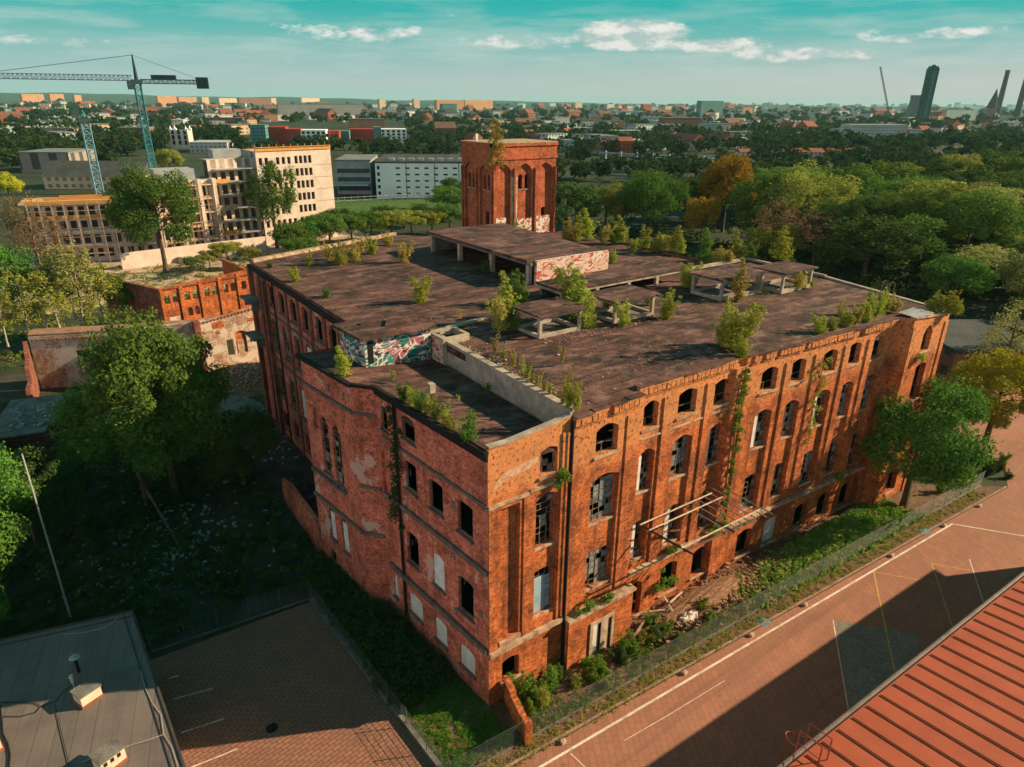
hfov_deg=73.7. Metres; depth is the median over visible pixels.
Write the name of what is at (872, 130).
apartment block
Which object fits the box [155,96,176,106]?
apartment block
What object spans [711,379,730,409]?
window
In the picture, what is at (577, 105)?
apartment block
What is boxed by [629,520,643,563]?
window
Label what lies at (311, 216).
broadleaf tree
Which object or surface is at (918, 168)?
broadleaf tree
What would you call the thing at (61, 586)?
lamp pole
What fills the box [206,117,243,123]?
town building
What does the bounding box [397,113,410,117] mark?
town house
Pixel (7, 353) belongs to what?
back lot scrub
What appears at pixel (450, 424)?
roof shrub
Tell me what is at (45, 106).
town house
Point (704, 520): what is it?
window
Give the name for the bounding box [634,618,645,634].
plank
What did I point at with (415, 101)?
apartment block
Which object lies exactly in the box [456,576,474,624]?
window
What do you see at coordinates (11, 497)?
broadleaf tree
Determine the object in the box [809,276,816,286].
roof weed
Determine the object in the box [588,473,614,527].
window
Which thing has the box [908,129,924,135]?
town house
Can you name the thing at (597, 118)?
town block
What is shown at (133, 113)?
town house
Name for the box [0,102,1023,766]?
ground
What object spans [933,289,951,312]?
roof weed
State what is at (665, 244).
roof shrub
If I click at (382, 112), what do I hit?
town house
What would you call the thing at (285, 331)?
window
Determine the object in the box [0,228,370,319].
building site
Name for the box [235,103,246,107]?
town block
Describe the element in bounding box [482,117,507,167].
parapet birch
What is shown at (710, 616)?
verge bush
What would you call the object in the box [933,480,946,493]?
planted bush
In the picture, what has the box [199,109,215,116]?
town house
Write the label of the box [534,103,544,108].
town house
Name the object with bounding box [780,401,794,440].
window
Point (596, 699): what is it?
wire fence
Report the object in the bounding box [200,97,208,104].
apartment block
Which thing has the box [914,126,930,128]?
town house
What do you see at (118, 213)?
broadleaf tree
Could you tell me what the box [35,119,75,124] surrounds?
town block
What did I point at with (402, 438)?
window
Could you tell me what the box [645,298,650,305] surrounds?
roof shrub
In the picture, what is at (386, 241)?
roof shrub
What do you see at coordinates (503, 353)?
roof weed
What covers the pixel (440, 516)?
window
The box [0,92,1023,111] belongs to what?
hills
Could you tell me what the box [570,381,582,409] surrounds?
roof weed
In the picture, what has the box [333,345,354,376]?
roof sapling
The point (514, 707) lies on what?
brick wall
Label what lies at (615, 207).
broadleaf tree
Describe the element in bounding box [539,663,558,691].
verge bush
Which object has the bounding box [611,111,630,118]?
town house
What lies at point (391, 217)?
broadleaf tree
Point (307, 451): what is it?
window
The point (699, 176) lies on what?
broadleaf tree
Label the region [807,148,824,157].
terraced house
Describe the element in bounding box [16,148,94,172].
modern building
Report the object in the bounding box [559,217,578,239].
roof shrub
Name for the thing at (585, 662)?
verge bush
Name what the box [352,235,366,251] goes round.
roof shrub
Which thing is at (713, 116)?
town block
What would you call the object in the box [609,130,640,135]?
town building
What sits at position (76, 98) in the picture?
apartment block
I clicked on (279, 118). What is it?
town block
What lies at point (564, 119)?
town block
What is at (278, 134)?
modern housing row
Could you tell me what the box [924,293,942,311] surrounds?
roof shrub
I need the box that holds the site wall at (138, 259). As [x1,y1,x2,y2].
[119,236,266,269]
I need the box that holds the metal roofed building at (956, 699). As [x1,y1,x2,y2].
[776,571,1023,766]
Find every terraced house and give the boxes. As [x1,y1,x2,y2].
[735,149,750,156]
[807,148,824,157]
[824,148,841,158]
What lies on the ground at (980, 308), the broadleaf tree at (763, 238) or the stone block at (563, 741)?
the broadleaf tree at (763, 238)
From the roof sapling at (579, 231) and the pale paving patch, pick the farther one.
the roof sapling at (579, 231)
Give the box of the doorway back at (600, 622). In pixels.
[597,622,600,648]
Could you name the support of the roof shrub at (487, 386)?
on the factory building at (499, 551)
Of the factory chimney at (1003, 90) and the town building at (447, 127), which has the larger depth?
the factory chimney at (1003, 90)
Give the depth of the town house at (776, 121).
1032.54 m
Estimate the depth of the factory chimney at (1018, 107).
2129.63 m
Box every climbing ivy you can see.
[382,404,404,531]
[721,367,751,521]
[804,356,832,443]
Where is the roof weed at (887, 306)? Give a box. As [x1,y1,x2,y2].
[880,287,892,312]
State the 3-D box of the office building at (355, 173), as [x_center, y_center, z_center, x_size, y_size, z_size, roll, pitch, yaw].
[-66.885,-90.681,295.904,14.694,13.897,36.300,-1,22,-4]
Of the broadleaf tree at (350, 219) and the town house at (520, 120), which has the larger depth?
the town house at (520, 120)
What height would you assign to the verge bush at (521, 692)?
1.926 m
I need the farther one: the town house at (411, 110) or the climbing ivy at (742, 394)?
the town house at (411, 110)
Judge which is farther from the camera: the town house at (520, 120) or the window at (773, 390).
the town house at (520, 120)
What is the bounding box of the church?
[986,90,998,119]
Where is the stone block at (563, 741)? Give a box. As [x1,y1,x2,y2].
[560,738,566,744]
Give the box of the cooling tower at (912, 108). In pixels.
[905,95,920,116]
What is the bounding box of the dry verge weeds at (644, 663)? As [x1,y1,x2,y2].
[522,560,788,730]
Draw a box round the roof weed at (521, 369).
[519,354,525,371]
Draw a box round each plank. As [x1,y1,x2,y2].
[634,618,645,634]
[639,609,664,613]
[663,596,673,610]
[669,591,682,602]
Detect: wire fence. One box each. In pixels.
[146,579,309,652]
[310,584,448,766]
[448,470,985,766]
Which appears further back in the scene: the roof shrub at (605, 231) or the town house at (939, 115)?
the town house at (939, 115)
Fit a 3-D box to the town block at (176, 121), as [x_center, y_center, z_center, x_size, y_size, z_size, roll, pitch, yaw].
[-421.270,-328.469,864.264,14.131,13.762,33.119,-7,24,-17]
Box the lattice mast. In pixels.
[879,67,890,117]
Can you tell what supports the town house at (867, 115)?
on the ground at (980, 308)
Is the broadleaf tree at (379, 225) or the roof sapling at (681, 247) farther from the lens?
the broadleaf tree at (379, 225)
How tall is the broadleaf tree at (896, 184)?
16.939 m
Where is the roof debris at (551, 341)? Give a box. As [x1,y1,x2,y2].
[461,313,710,405]
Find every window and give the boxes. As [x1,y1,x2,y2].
[268,285,273,309]
[273,319,279,354]
[278,292,285,317]
[279,367,285,400]
[283,327,291,363]
[290,300,297,326]
[290,377,296,411]
[295,336,301,373]
[295,424,300,443]
[301,389,307,423]
[302,308,309,335]
[306,434,311,456]
[315,317,323,345]
[322,420,333,478]
[329,510,337,543]
[333,429,345,489]
[337,169,369,172]
[338,177,369,180]
[338,186,370,190]
[342,521,350,557]
[379,408,388,435]
[393,575,399,600]
[400,421,415,447]
[403,461,418,498]
[406,531,420,572]
[408,592,423,625]
[427,479,444,519]
[431,553,445,595]
[433,617,448,651]
[455,500,474,544]
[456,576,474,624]
[458,644,475,679]
[500,655,521,686]
[533,565,553,618]
[535,492,556,551]
[538,451,558,480]
[584,545,609,593]
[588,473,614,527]
[593,423,619,460]
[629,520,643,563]
[631,581,640,619]
[636,449,649,495]
[641,400,659,433]
[657,561,676,598]
[662,504,678,547]
[669,435,687,481]
[675,388,697,420]
[688,546,705,580]
[696,491,710,531]
[705,424,719,467]
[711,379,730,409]
[733,529,750,560]
[739,474,755,513]
[749,410,766,451]
[758,367,777,395]
[760,516,776,547]
[769,463,782,499]
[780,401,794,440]
[788,359,805,386]
[790,503,805,532]
[798,451,813,487]
[811,390,825,428]
[813,493,827,521]
[819,349,836,375]
[824,441,836,475]
[836,383,848,419]
[836,482,849,510]
[845,343,859,368]
[846,433,858,466]
[859,375,871,411]
[869,336,882,361]
[884,472,895,495]
[907,363,920,403]
[919,330,929,353]
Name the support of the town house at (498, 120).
on the ground at (980, 308)
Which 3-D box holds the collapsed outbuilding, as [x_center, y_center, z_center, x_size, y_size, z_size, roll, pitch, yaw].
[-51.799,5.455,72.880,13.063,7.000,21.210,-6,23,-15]
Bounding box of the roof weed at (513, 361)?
[509,348,516,365]
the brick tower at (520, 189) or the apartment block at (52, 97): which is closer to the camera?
the brick tower at (520, 189)
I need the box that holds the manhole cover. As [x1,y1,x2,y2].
[266,723,277,732]
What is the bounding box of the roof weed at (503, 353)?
[500,344,507,357]
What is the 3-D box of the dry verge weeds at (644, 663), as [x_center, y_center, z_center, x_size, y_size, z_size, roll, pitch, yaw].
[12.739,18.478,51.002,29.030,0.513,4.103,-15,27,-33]
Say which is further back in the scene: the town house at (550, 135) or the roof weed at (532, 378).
the town house at (550, 135)
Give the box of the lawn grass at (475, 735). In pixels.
[335,598,516,766]
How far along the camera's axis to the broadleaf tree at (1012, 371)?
76.00 m
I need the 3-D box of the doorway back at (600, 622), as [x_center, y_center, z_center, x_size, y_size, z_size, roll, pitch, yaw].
[6.133,17.864,48.842,1.800,2.860,0.060,-15,27,-33]
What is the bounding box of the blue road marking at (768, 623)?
[757,528,929,625]
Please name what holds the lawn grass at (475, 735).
on the verge
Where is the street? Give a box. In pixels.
[513,384,1023,766]
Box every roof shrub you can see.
[264,259,272,267]
[285,266,300,281]
[318,241,334,259]
[322,286,332,297]
[327,239,347,265]
[344,239,360,261]
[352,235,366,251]
[363,233,377,254]
[381,232,393,245]
[395,240,414,262]
[395,379,410,401]
[404,385,415,405]
[410,276,432,303]
[412,387,427,410]
[421,392,436,414]
[428,400,445,419]
[442,412,459,430]
[458,409,477,442]
[481,260,488,271]
[482,382,491,389]
[484,296,511,331]
[504,303,522,329]
[505,268,529,303]
[549,262,578,299]
[552,268,564,295]
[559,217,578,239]
[574,290,596,329]
[595,223,616,243]
[601,302,612,308]
[609,249,617,262]
[614,298,631,325]
[626,237,644,252]
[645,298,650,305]
[656,234,670,250]
[657,286,681,319]
[678,261,704,288]
[711,245,729,262]
[711,317,728,345]
[716,300,767,352]
[722,250,735,261]
[730,335,749,359]
[746,240,759,256]
[788,266,807,288]
[810,313,829,333]
[826,315,839,329]
[838,305,856,327]
[858,297,878,321]
[868,292,888,316]
[889,292,903,312]
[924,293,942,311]
[952,298,963,315]
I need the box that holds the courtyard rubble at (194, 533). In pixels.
[24,394,317,628]
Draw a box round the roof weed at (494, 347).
[490,331,500,351]
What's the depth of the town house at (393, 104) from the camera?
3113.12 m
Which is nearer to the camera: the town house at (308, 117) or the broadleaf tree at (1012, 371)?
the broadleaf tree at (1012, 371)
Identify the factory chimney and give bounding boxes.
[996,70,1010,113]
[1013,80,1023,116]
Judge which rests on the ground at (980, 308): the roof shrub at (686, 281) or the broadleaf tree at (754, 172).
the broadleaf tree at (754, 172)
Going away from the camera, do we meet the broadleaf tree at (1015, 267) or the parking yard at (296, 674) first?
the parking yard at (296, 674)
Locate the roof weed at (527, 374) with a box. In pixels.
[522,360,531,379]
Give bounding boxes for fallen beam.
[136,473,181,551]
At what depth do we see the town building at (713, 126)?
827.90 m
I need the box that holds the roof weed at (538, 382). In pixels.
[535,371,544,386]
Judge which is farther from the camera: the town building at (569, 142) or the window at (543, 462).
the town building at (569, 142)
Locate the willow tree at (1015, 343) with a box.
[975,296,1023,382]
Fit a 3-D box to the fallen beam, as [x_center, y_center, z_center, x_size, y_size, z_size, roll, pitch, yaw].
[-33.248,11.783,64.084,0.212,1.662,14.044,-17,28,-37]
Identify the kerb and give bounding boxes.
[309,597,442,766]
[504,486,1006,766]
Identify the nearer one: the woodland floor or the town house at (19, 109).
the woodland floor
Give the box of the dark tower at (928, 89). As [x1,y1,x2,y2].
[916,65,939,120]
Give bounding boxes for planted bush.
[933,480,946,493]
[966,466,981,478]
[979,460,998,476]
[995,457,1006,470]
[998,452,1011,462]
[1003,468,1014,478]
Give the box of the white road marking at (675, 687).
[169,523,1023,766]
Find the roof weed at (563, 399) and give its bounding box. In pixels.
[559,382,566,403]
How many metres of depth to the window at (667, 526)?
52.08 m
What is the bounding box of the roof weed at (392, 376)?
[389,369,395,379]
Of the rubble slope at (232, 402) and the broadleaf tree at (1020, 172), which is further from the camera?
the broadleaf tree at (1020, 172)
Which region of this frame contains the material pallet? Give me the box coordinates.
[177,255,186,262]
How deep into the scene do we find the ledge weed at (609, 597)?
47.43 m
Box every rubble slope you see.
[196,366,263,396]
[212,396,266,440]
[534,647,639,712]
[634,563,761,640]
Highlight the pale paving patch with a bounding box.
[835,620,923,715]
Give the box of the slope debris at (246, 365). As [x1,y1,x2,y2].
[204,361,263,397]
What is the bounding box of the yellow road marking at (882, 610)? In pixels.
[873,564,969,678]
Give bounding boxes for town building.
[117,126,154,133]
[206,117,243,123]
[237,98,271,107]
[348,118,384,127]
[433,122,455,142]
[440,104,456,112]
[560,139,574,152]
[573,127,592,131]
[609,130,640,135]
[640,104,651,110]
[650,120,658,125]
[658,117,700,126]
[696,101,723,116]
[698,123,730,130]
[941,110,976,119]
[964,106,1014,109]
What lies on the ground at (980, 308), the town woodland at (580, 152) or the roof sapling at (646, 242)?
the town woodland at (580, 152)
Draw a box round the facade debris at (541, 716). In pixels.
[523,504,884,717]
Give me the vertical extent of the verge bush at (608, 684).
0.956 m
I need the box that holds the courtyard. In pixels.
[0,366,317,658]
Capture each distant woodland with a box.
[0,100,1023,149]
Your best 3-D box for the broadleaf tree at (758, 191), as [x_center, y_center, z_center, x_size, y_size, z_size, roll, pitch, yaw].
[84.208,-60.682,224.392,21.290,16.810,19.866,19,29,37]
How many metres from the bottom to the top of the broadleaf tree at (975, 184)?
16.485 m
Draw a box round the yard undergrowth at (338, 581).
[299,554,453,707]
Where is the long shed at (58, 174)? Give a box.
[40,160,153,188]
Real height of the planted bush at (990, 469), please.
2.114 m
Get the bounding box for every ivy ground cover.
[736,496,925,608]
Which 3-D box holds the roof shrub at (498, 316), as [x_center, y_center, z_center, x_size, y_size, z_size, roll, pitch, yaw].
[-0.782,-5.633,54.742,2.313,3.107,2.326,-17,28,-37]
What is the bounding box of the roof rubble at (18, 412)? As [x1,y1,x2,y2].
[7,397,78,431]
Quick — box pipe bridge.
[598,151,712,160]
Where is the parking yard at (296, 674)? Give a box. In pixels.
[150,602,433,766]
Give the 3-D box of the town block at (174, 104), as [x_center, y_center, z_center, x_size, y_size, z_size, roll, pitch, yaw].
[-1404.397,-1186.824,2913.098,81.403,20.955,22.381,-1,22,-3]
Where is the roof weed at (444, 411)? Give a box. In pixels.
[438,399,451,424]
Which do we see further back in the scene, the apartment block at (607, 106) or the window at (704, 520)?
the apartment block at (607, 106)
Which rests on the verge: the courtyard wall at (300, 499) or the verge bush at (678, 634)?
the verge bush at (678, 634)
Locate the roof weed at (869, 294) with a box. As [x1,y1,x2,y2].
[867,287,872,303]
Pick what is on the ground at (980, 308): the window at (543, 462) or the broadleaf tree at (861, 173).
the broadleaf tree at (861, 173)
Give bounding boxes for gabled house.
[596,136,617,154]
[615,137,633,155]
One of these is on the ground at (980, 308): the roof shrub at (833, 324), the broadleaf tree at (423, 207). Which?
the broadleaf tree at (423, 207)
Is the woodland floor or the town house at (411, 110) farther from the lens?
the town house at (411, 110)
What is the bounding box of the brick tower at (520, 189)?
[459,134,558,231]
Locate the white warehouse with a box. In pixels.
[374,154,461,197]
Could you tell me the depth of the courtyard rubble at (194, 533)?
60.62 m
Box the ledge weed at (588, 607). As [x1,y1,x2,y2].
[576,598,596,615]
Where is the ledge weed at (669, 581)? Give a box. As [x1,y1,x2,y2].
[652,567,681,592]
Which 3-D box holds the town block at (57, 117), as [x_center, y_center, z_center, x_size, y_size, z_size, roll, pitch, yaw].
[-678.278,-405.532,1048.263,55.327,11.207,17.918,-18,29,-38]
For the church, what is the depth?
1776.74 m
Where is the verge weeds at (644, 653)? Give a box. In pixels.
[521,554,814,731]
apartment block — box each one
[18,143,337,263]
[19,94,43,105]
[47,94,64,104]
[72,95,81,102]
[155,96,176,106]
[176,97,196,102]
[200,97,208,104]
[217,98,236,104]
[271,98,276,104]
[276,104,363,116]
[300,98,319,101]
[377,99,385,108]
[412,99,419,107]
[434,100,463,111]
[464,100,492,109]
[573,103,581,108]
[605,104,613,109]
[740,107,752,113]
[840,124,908,141]
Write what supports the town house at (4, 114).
on the ground at (980, 308)
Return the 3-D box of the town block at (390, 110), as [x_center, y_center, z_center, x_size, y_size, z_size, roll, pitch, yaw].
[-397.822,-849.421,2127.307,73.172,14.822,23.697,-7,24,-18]
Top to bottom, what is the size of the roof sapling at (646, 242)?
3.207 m
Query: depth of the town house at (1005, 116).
2178.49 m
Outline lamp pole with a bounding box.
[21,454,73,622]
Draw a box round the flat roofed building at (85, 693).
[0,610,185,766]
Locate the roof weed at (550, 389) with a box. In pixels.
[547,382,552,393]
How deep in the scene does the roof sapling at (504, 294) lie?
55.99 m
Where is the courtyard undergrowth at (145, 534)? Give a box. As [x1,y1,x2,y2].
[0,369,331,645]
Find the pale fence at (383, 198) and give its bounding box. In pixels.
[338,193,419,203]
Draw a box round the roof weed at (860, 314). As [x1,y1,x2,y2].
[851,302,867,323]
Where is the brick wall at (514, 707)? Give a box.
[503,677,532,745]
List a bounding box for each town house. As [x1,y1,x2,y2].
[0,111,23,122]
[14,107,28,111]
[38,100,50,106]
[39,131,77,139]
[40,105,49,108]
[55,98,66,104]
[79,101,96,105]
[82,123,109,131]
[101,108,114,115]
[125,100,132,107]
[129,109,142,123]
[135,106,161,111]
[137,114,149,124]
[146,108,156,112]
[189,115,202,122]
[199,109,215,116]
[203,104,217,108]
[208,115,225,124]
[218,105,231,109]
[218,109,232,116]
[222,124,248,134]
[233,109,248,114]
[237,113,249,118]
[243,110,260,113]
[244,116,256,123]
[261,105,276,110]
[306,115,316,119]
[314,108,336,118]
[315,101,328,103]
[371,111,386,116]
[388,101,397,106]
[396,106,402,111]
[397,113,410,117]
[401,107,414,117]
[418,112,431,121]
[427,104,434,109]
[443,109,455,116]
[459,110,467,114]
[464,132,482,139]
[465,104,473,110]
[467,114,480,122]
[482,118,504,124]
[485,110,499,116]
[513,118,536,123]
[514,103,525,107]
[518,133,539,139]
[521,109,534,117]
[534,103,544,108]
[534,133,567,139]
[558,128,573,132]
[563,109,582,117]
[571,134,582,138]
[580,122,593,126]
[583,134,617,149]
[596,111,610,115]
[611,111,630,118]
[615,103,622,108]
[627,124,653,131]
[654,109,671,116]
[672,133,706,150]
[701,113,711,121]
[706,109,718,119]
[708,132,736,147]
[715,125,729,130]
[719,118,742,129]
[720,131,752,135]
[724,105,734,109]
[729,109,744,112]
[747,116,759,126]
[769,119,783,124]
[779,121,795,127]
[781,114,790,120]
[796,121,817,129]
[811,107,823,111]
[844,114,852,119]
[858,113,872,117]
[869,108,886,115]
[882,110,893,114]
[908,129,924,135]
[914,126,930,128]
[929,112,945,120]
[930,107,941,110]
[930,124,947,132]
[942,120,961,129]
[981,120,993,126]
[999,115,1012,118]
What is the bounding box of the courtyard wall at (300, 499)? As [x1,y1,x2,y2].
[281,478,322,555]
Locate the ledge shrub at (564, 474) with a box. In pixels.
[554,467,571,488]
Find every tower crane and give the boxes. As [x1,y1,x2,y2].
[0,54,209,171]
[70,110,104,195]
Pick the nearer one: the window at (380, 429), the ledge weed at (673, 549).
the window at (380, 429)
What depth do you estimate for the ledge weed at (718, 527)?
54.32 m
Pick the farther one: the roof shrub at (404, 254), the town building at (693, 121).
the town building at (693, 121)
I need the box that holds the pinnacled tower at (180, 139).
[168,125,193,148]
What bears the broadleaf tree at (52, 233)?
on the building site
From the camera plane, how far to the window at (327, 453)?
53.04 m
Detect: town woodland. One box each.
[0,128,1023,178]
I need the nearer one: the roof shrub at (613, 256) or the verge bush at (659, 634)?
the verge bush at (659, 634)
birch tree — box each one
[0,269,56,333]
[0,291,23,346]
[8,254,73,327]
[22,269,82,326]
[31,239,110,325]
[36,249,91,319]
[71,264,129,324]
[89,274,134,323]
[115,286,137,309]
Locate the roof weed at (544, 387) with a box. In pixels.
[541,378,547,390]
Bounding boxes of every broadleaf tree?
[0,171,24,205]
[0,189,69,262]
[0,211,74,292]
[0,244,41,320]
[0,441,38,524]
[0,504,31,620]
[1,442,89,546]
[44,362,215,500]
[74,305,238,495]
[102,157,201,272]
[154,148,184,166]
[181,255,205,270]
[190,403,280,485]
[194,250,221,266]
[208,241,242,259]
[236,246,261,262]
[241,159,299,247]
[267,220,314,240]
[277,237,319,252]
[290,218,331,238]
[301,214,320,236]
[303,211,347,243]
[324,208,356,232]
[332,211,371,239]
[354,210,392,235]
[366,205,399,213]
[371,209,410,231]
[392,208,412,228]
[395,210,428,234]
[408,203,432,211]
[419,210,448,229]
[424,186,460,211]
[430,203,461,227]
[437,177,460,204]
[555,181,605,226]
[582,180,629,225]
[597,181,630,222]
[615,167,691,237]
[655,175,724,225]
[683,196,723,244]
[691,173,737,204]
[697,152,756,231]
[697,165,766,211]
[724,166,812,230]
[744,166,830,184]
[745,222,811,262]
[748,173,773,206]
[751,194,814,261]
[762,158,862,249]
[788,210,842,265]
[808,214,928,284]
[809,162,883,196]
[810,189,894,262]
[812,195,889,246]
[829,165,865,173]
[857,370,1002,508]
[861,176,949,195]
[870,160,923,184]
[871,162,925,175]
[871,179,960,244]
[871,213,949,276]
[884,175,966,192]
[893,178,1005,228]
[916,253,1000,298]
[918,157,996,181]
[923,186,1023,255]
[936,153,984,170]
[937,346,1023,442]
[939,243,1021,280]
[959,174,1023,189]
[962,198,1023,243]
[965,180,1010,232]
[974,149,1022,171]
[984,185,1023,240]
[986,156,1023,174]
[990,186,1019,192]
[993,171,1023,188]
[997,253,1023,293]
[998,233,1023,253]
[1002,170,1023,176]
[1003,294,1023,319]
[1011,190,1023,205]
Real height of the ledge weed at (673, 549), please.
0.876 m
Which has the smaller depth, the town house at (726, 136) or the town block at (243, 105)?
the town house at (726, 136)
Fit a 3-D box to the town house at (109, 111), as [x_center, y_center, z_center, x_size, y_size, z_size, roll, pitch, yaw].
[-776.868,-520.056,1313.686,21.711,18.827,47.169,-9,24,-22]
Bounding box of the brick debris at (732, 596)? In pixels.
[609,535,803,666]
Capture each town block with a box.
[0,125,21,132]
[26,126,77,130]
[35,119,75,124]
[36,108,67,113]
[47,115,90,119]
[88,112,109,118]
[171,118,185,126]
[172,103,192,106]
[207,114,231,116]
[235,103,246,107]
[251,113,277,121]
[278,115,288,120]
[372,108,396,112]
[552,117,569,122]
[588,112,597,119]
[590,116,615,121]
[593,119,623,126]
[630,110,646,115]
[640,115,660,121]
[656,123,680,130]
[709,114,716,120]
[762,111,778,115]
[795,115,809,120]
[993,122,1014,126]
[997,121,1022,126]
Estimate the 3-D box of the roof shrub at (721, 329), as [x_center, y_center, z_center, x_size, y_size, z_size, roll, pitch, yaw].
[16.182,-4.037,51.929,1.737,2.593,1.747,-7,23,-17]
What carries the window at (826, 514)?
in the factory building at (499, 551)
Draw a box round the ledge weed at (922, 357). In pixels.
[916,352,926,362]
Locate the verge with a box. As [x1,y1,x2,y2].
[313,484,1002,766]
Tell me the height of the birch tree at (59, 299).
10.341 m
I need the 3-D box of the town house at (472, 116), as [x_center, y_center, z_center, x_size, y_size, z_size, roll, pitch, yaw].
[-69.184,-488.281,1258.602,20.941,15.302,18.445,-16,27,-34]
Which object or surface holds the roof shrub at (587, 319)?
on the factory building at (499, 551)
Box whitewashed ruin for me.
[22,306,258,397]
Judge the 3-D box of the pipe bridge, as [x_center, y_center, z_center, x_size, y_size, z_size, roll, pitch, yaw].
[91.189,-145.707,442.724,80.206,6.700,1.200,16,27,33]
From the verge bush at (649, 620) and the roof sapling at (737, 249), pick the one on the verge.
the verge bush at (649, 620)
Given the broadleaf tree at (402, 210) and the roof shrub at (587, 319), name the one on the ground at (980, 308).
the broadleaf tree at (402, 210)
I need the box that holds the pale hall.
[188,140,233,152]
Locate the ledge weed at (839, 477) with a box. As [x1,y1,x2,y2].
[835,470,847,481]
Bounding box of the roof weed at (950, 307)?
[943,290,961,313]
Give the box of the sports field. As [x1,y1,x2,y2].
[334,199,460,217]
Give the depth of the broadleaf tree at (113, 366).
61.76 m
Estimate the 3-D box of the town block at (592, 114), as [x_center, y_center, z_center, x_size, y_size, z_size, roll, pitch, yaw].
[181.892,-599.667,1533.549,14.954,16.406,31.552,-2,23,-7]
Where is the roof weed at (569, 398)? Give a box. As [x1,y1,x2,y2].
[561,366,573,406]
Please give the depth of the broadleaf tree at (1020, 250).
153.26 m
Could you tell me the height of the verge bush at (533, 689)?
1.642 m
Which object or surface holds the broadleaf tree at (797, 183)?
on the ground at (980, 308)
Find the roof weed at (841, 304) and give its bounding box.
[836,298,845,314]
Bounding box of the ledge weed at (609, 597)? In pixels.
[599,591,614,604]
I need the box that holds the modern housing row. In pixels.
[250,124,406,144]
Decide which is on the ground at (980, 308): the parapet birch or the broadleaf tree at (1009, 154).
the broadleaf tree at (1009, 154)
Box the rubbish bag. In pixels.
[679,610,697,624]
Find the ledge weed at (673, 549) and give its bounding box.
[666,543,680,554]
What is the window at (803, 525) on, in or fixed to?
in the factory building at (499, 551)
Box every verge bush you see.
[505,671,532,702]
[521,671,543,697]
[521,696,536,714]
[534,681,550,711]
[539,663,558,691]
[548,662,566,679]
[570,669,583,693]
[580,655,594,667]
[583,659,604,683]
[588,653,611,678]
[601,675,614,690]
[607,644,630,666]
[614,628,642,656]
[635,629,655,649]
[641,610,659,625]
[649,624,668,644]
[659,617,674,632]
[671,630,683,641]
[698,596,714,610]
[705,609,716,623]
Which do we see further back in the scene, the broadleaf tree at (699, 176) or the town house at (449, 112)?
the town house at (449, 112)
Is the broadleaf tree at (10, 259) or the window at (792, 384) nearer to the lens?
the window at (792, 384)
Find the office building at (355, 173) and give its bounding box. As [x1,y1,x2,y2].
[334,154,377,193]
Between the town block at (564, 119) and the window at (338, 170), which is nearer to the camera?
the window at (338, 170)
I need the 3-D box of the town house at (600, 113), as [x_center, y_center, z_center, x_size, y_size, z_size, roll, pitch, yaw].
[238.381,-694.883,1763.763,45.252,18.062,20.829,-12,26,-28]
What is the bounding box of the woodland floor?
[571,174,1023,302]
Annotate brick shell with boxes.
[106,259,250,333]
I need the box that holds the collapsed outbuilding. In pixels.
[0,392,112,492]
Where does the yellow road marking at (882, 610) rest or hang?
on the street
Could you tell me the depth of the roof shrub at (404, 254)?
77.53 m
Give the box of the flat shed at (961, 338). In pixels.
[935,319,1023,382]
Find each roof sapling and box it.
[305,250,313,265]
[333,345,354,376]
[488,271,524,319]
[566,267,588,319]
[572,211,584,240]
[580,208,599,238]
[606,217,621,242]
[614,214,630,242]
[636,224,652,248]
[651,232,662,251]
[667,225,682,251]
[675,230,686,253]
[695,227,714,260]
[726,227,752,258]
[727,257,752,301]
[768,225,795,260]
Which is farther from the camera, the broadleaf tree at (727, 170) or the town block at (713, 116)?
the town block at (713, 116)
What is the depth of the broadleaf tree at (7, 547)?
47.01 m
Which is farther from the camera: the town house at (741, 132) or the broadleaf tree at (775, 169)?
the town house at (741, 132)
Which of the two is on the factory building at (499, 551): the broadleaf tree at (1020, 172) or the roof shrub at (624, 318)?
the roof shrub at (624, 318)
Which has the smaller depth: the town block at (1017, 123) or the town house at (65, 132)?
the town house at (65, 132)
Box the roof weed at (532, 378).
[529,369,535,382]
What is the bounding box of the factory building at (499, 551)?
[239,223,949,705]
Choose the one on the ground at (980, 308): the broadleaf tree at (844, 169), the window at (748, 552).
the broadleaf tree at (844, 169)
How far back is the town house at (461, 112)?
1926.72 m
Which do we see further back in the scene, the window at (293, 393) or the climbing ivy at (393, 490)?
the window at (293, 393)
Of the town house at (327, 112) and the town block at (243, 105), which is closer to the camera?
the town house at (327, 112)
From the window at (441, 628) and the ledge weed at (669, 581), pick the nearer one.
the window at (441, 628)
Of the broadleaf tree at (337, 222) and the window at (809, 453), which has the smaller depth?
the window at (809, 453)
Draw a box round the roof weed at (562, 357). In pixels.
[558,341,566,361]
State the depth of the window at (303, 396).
72.31 m
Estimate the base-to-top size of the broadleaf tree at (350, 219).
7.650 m
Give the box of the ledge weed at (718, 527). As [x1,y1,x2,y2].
[708,513,730,534]
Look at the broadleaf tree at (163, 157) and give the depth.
329.17 m
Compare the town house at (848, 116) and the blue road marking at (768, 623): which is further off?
the town house at (848, 116)
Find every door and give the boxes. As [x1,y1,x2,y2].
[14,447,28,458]
[592,623,598,653]
[599,617,609,650]
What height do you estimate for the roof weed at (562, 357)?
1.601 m
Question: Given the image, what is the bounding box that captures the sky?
[0,0,1023,106]
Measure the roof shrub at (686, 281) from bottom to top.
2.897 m

